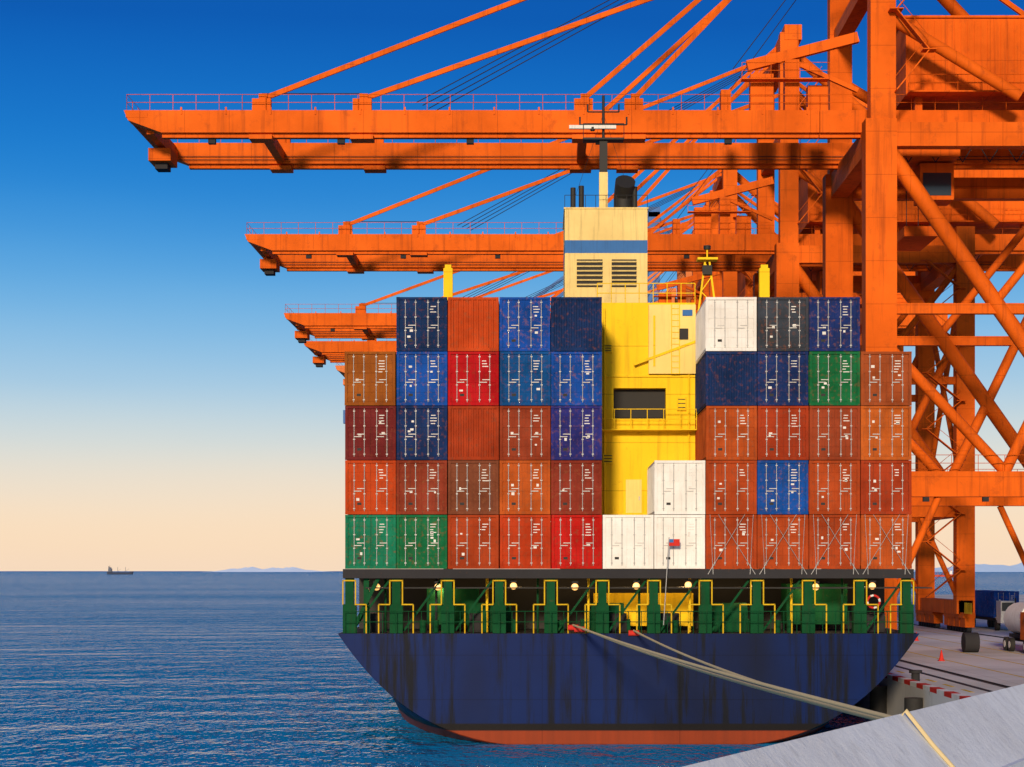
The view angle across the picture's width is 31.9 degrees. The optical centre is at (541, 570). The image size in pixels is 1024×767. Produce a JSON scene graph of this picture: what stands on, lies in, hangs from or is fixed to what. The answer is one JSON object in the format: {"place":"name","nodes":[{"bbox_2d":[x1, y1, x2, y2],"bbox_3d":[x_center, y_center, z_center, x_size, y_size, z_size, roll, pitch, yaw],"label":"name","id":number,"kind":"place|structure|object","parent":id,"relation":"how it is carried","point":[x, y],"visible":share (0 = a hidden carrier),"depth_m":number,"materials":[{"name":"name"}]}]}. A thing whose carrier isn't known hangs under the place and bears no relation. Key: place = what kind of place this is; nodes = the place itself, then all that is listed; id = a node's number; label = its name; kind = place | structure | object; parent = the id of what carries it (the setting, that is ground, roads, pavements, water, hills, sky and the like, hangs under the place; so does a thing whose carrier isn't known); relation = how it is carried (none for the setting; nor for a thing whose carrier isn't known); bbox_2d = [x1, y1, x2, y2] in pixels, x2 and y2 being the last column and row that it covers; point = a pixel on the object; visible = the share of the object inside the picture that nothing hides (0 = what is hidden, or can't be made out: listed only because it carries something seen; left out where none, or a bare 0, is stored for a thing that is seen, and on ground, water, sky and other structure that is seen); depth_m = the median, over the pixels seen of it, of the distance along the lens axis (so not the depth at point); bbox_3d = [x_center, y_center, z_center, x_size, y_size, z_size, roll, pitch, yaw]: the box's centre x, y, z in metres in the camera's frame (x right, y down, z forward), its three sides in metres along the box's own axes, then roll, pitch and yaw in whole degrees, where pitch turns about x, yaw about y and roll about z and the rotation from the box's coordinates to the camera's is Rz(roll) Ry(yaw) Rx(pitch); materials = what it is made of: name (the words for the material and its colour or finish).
{"place":"outdoors","nodes":[
{"label":"outdoors","id":0,"kind":"place"},
{"bbox_2d":[211,567,326,571],"bbox_3d":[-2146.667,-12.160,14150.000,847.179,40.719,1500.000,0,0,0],"label":"hills","id":1,"kind":"structure","parent":0,"point":[272,569],"depth_m":13708.21,"materials":[{"name":"blue"}]},
{"bbox_2d":[0,571,1023,766],"bbox_3d":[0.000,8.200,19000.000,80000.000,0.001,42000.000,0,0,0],"label":"sea","id":2,"kind":"structure","parent":0,"point":[185,669],"depth_m":128.09,"materials":[{"name":"blue liquid"}]},
{"bbox_2d":[107,566,133,574],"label":"distant ship","id":3,"kind":"object","parent":2,"relation":"on","point":[109,572],"visible":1,"depth_m":3995.94,"materials":[{"name":"grey metal"}]},
{"bbox_2d":[338,627,918,743],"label":"ship hull","id":4,"kind":"object","parent":2,"relation":"on","point":[524,686],"visible":0.6,"depth_m":84.60,"materials":[{"name":"blue metal"}]},
{"bbox_2d":[345,515,395,568],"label":"container","id":5,"kind":"object","parent":4,"relation":"on","point":[370,541],"visible":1,"depth_m":85.09,"materials":[{"name":"green metal"}]},
{"bbox_2d":[345,460,397,514],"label":"container","id":6,"kind":"object","parent":5,"relation":"on","point":[370,487],"visible":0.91,"depth_m":85.08,"materials":[{"name":"metal"}]},
{"bbox_2d":[345,406,396,459],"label":"container","id":7,"kind":"object","parent":6,"relation":"on","point":[370,432],"visible":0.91,"depth_m":85.06,"materials":[{"name":"red metal"}]},
{"bbox_2d":[345,351,396,406],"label":"container","id":8,"kind":"object","parent":7,"relation":"on","point":[370,378],"visible":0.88,"depth_m":85.06,"materials":[{"name":"metal"}]},
{"bbox_2d":[396,515,447,568],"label":"container","id":9,"kind":"object","parent":4,"relation":"on","point":[421,541],"visible":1,"depth_m":85.10,"materials":[{"name":"green metal"}]},
{"bbox_2d":[396,460,448,515],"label":"container","id":10,"kind":"object","parent":9,"relation":"on","point":[421,487],"visible":0.94,"depth_m":85.08,"materials":[{"name":"metal"}]},
{"bbox_2d":[397,406,447,461],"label":"container","id":11,"kind":"object","parent":10,"relation":"on","point":[422,432],"visible":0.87,"depth_m":85.06,"materials":[{"name":"blue metal"}]},
{"bbox_2d":[397,351,447,406],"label":"container","id":12,"kind":"object","parent":11,"relation":"on","point":[422,378],"visible":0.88,"depth_m":85.08,"materials":[{"name":"blue metal"}]},
{"bbox_2d":[396,297,447,352],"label":"container","id":13,"kind":"object","parent":12,"relation":"on","point":[421,324],"visible":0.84,"depth_m":85.06,"materials":[{"name":"blue metal"}]},
{"bbox_2d":[448,515,499,568],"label":"container","id":14,"kind":"object","parent":4,"relation":"on","point":[473,541],"visible":1,"depth_m":85.08,"materials":[{"name":"orange metal"}]},
{"bbox_2d":[448,460,499,516],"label":"container","id":15,"kind":"object","parent":14,"relation":"on","point":[473,487],"visible":0.94,"depth_m":85.09,"materials":[{"name":"brown metal"}]},
{"bbox_2d":[448,406,499,463],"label":"container","id":16,"kind":"object","parent":15,"relation":"on","point":[473,432],"visible":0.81,"depth_m":85.10,"materials":[{"name":"orange metal"}]},
{"bbox_2d":[448,351,499,410],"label":"container","id":17,"kind":"object","parent":16,"relation":"on","point":[473,378],"visible":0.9,"depth_m":85.08,"materials":[{"name":"red metal"}]},
{"bbox_2d":[448,297,499,357],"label":"container","id":18,"kind":"object","parent":17,"relation":"on","point":[473,324],"visible":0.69,"depth_m":85.08,"materials":[{"name":"metal"}]},
{"bbox_2d":[500,515,550,568],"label":"container","id":19,"kind":"object","parent":4,"relation":"on","point":[525,541],"visible":1,"depth_m":85.11,"materials":[{"name":"metal"}]},
{"bbox_2d":[499,460,549,514],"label":"container","id":20,"kind":"object","parent":19,"relation":"on","point":[524,487],"visible":0.91,"depth_m":85.06,"materials":[{"name":"orange metal"}]},
{"bbox_2d":[500,406,549,459],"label":"container","id":21,"kind":"object","parent":20,"relation":"on","point":[524,432],"visible":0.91,"depth_m":85.11,"materials":[{"name":"orange metal"}]},
{"bbox_2d":[500,351,550,405],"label":"container","id":22,"kind":"object","parent":21,"relation":"on","point":[525,378],"visible":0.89,"depth_m":85.05,"materials":[{"name":"blue metal"}]},
{"bbox_2d":[499,297,549,351],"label":"container","id":23,"kind":"object","parent":22,"relation":"on","point":[524,324],"visible":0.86,"depth_m":85.10,"materials":[{"name":"blue metal"}]},
{"bbox_2d":[551,515,601,568],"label":"container","id":24,"kind":"object","parent":4,"relation":"on","point":[576,541],"visible":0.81,"depth_m":85.08,"materials":[{"name":"red metal"}]},
{"bbox_2d":[550,460,601,514],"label":"container","id":25,"kind":"object","parent":24,"relation":"on","point":[575,487],"visible":0.91,"depth_m":85.09,"materials":[{"name":"metal"}]},
{"bbox_2d":[550,406,601,467],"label":"container","id":26,"kind":"object","parent":25,"relation":"on","point":[575,432],"visible":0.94,"depth_m":85.06,"materials":[{"name":"metal"}]},
{"bbox_2d":[550,352,601,416],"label":"container","id":27,"kind":"object","parent":26,"relation":"on","point":[576,378],"visible":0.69,"depth_m":85.11,"materials":[{"name":"blue metal"}]},
{"bbox_2d":[550,297,601,351],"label":"container","id":28,"kind":"object","parent":27,"relation":"on","point":[575,324],"visible":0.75,"depth_m":85.04,"materials":[{"name":"blue metal"}]},
{"bbox_2d":[563,95,647,302],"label":"ship's funnel","id":29,"kind":"object","parent":4,"relation":"on","point":[603,242],"visible":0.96,"depth_m":114.00,"materials":[{"name":"beige metal"}]},
{"bbox_2d":[443,245,769,311],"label":"ship light masts","id":30,"kind":"object","parent":4,"relation":"on","point":[764,280],"visible":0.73,"depth_m":97.80,"materials":[{"name":"yellow metal"}]},
{"bbox_2d":[602,515,653,568],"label":"container","id":31,"kind":"object","parent":4,"relation":"on","point":[627,541],"visible":0.84,"depth_m":85.10,"materials":[{"name":"white metal"}]},
{"bbox_2d":[342,514,931,633],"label":"ship stern deck","id":32,"kind":"structure","parent":4,"relation":"on","point":[654,601],"depth_m":85.41,"materials":[{"name":"green metal"}]},
{"bbox_2d":[653,515,704,568],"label":"container","id":33,"kind":"object","parent":4,"relation":"on","point":[688,531],"visible":0.74,"depth_m":85.09,"materials":[{"name":"white metal"}]},
{"bbox_2d":[647,460,704,514],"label":"container","id":34,"kind":"object","parent":33,"relation":"on","point":[675,487],"visible":1,"depth_m":85.09,"materials":[{"name":"white metal"}]},
{"bbox_2d":[568,624,892,719],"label":"mooring lines","id":35,"kind":"object","parent":4,"relation":"attached to","point":[834,705],"visible":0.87,"depth_m":48.91,"materials":[{"name":"fabric"}]},
{"bbox_2d":[705,515,756,568],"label":"container","id":36,"kind":"object","parent":4,"relation":"on","point":[731,556],"visible":0.72,"depth_m":85.10,"materials":[{"name":"orange metal"}]},
{"bbox_2d":[703,460,756,514],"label":"container","id":37,"kind":"object","parent":36,"relation":"on","point":[730,487],"visible":0.65,"depth_m":85.10,"materials":[{"name":"orange metal"}]},
{"bbox_2d":[695,406,756,460],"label":"container","id":38,"kind":"object","parent":37,"relation":"on","point":[725,432],"visible":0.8,"depth_m":85.06,"materials":[{"name":"orange metal"}]},
{"bbox_2d":[695,352,756,416],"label":"container","id":39,"kind":"object","parent":38,"relation":"on","point":[725,378],"visible":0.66,"depth_m":85.11,"materials":[{"name":"blue metal"}]},
{"bbox_2d":[696,297,756,364],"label":"container","id":40,"kind":"object","parent":39,"relation":"on","point":[726,324],"visible":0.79,"depth_m":85.08,"materials":[{"name":"white metal"}]},
{"bbox_2d":[757,515,807,568],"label":"container","id":41,"kind":"object","parent":4,"relation":"on","point":[783,556],"visible":0.63,"depth_m":85.10,"materials":[{"name":"orange metal"}]},
{"bbox_2d":[754,460,807,514],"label":"container","id":42,"kind":"object","parent":41,"relation":"on","point":[782,487],"visible":0.67,"depth_m":85.07,"materials":[{"name":"blue metal"}]},
{"bbox_2d":[757,406,808,459],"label":"container","id":43,"kind":"object","parent":42,"relation":"on","point":[782,432],"visible":0.63,"depth_m":85.06,"materials":[{"name":"orange metal"}]},
{"bbox_2d":[757,351,807,406],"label":"container","id":44,"kind":"object","parent":43,"relation":"on","point":[782,378],"visible":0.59,"depth_m":85.06,"materials":[{"name":"blue metal"}]},
{"bbox_2d":[755,297,808,351],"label":"container","id":45,"kind":"object","parent":44,"relation":"on","point":[782,324],"visible":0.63,"depth_m":85.09,"materials":[{"name":"metal"}]},
{"bbox_2d":[808,515,859,568],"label":"container","id":46,"kind":"object","parent":4,"relation":"on","point":[834,556],"visible":0.64,"depth_m":85.08,"materials":[{"name":"orange metal"}]},
{"bbox_2d":[805,460,859,514],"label":"container","id":47,"kind":"object","parent":46,"relation":"on","point":[833,487],"visible":0.63,"depth_m":85.11,"materials":[{"name":"orange metal"}]},
{"bbox_2d":[808,406,859,460],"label":"container","id":48,"kind":"object","parent":47,"relation":"on","point":[834,432],"visible":0.59,"depth_m":85.07,"materials":[{"name":"orange metal"}]},
{"bbox_2d":[808,351,859,405],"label":"container","id":49,"kind":"object","parent":48,"relation":"on","point":[833,378],"visible":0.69,"depth_m":85.06,"materials":[{"name":"green metal"}]},
{"bbox_2d":[808,297,859,352],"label":"container","id":50,"kind":"object","parent":49,"relation":"on","point":[834,324],"visible":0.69,"depth_m":85.07,"materials":[{"name":"blue metal"}]},
{"bbox_2d":[860,515,911,568],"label":"container","id":51,"kind":"object","parent":4,"relation":"on","point":[899,536],"visible":0.59,"depth_m":85.06,"materials":[{"name":"orange metal"}]},
{"bbox_2d":[857,460,911,514],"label":"container","id":52,"kind":"object","parent":51,"relation":"on","point":[885,487],"visible":0.63,"depth_m":85.08,"materials":[{"name":"metal"}]},
{"bbox_2d":[860,406,911,460],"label":"container","id":53,"kind":"object","parent":52,"relation":"on","point":[885,432],"visible":0.6,"depth_m":85.08,"materials":[{"name":"orange metal"}]},
{"bbox_2d":[860,351,911,405],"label":"container","id":54,"kind":"object","parent":53,"relation":"on","point":[885,378],"visible":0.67,"depth_m":85.06,"materials":[{"name":"orange metal"}]},
{"bbox_2d":[935,570,952,576],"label":"distant ship","id":55,"kind":"object","parent":2,"relation":"on","point":[950,572],"visible":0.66,"depth_m":2497.90,"materials":[{"name":"red"}]},
{"bbox_2d":[0,0,1023,570],"label":"sky","id":56,"kind":"structure","parent":0,"point":[162,408],"materials":[{"name":"blue"}]},
{"bbox_2d":[597,283,696,515],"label":"ship superstructure","id":57,"kind":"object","parent":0,"point":[648,351],"depth_m":91.06,"materials":[{"name":"yellow metal"}]},
{"bbox_2d":[683,684,1023,766],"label":"concrete wall","id":58,"kind":"structure","parent":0,"point":[984,730],"depth_m":7.86,"materials":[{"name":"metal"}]},
{"bbox_2d":[853,595,1023,720],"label":"quay","id":59,"kind":"structure","parent":0,"point":[942,664],"depth_m":103.48,"materials":[{"name":"concrete"}]},
{"bbox_2d":[343,207,671,423],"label":"crane","id":60,"kind":"object","parent":59,"relation":"on","point":[653,214],"visible":0.16,"depth_m":399.00,"materials":[{"name":"orange metal"}]},
{"bbox_2d":[335,272,691,385],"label":"quay crane","id":61,"kind":"object","parent":59,"relation":"on","point":[341,369],"depth_m":280.46,"materials":[{"name":"metal"}]},
{"bbox_2d":[124,0,1023,629],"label":"quay crane","id":62,"kind":"object","parent":59,"relation":"on","point":[942,96],"visible":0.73,"depth_m":124.45,"materials":[{"name":"orange paint"}]},
{"bbox_2d":[304,202,903,366],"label":"quay crane","id":63,"kind":"object","parent":59,"relation":"on","point":[331,351],"visible":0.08,"depth_m":248.97,"materials":[{"name":"orange paint"}]},
{"bbox_2d":[284,170,947,350],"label":"quay crane","id":64,"kind":"object","parent":59,"relation":"on","point":[360,323],"visible":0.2,"depth_m":222.22,"materials":[{"name":"orange paint"}]},
{"bbox_2d":[245,24,1023,631],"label":"quay crane","id":65,"kind":"object","parent":59,"relation":"on","point":[789,254],"visible":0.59,"depth_m":169.88,"materials":[{"name":"orange paint"}]},
{"bbox_2d":[654,288,676,302],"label":"quay crane","id":66,"kind":"object","parent":59,"relation":"on","point":[674,299],"depth_m":320.85,"materials":[{"name":"metal"}]},
{"bbox_2d":[975,598,1015,630],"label":"yard tractor","id":67,"kind":"object","parent":59,"relation":"on","point":[998,619],"visible":0.46,"depth_m":170.40,"materials":[{"name":"white paint"}]},
{"bbox_2d":[975,590,1018,617],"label":"container","id":68,"kind":"object","parent":67,"relation":"on","point":[985,603],"visible":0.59,"depth_m":173.17,"materials":[{"name":"blue metal"}]},
{"bbox_2d":[1003,602,1023,651],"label":"tanker truck","id":69,"kind":"object","parent":59,"relation":"on","point":[1014,618],"visible":1,"depth_m":126.39,"materials":[{"name":"metal"}]},
{"bbox_2d":[914,563,1023,571],"bbox_3d":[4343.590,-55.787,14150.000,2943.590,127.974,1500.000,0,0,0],"label":"hills","id":70,"kind":"structure","parent":0,"point":[1019,567],"depth_m":13687.29,"materials":[{"name":"blue"}]}
]}

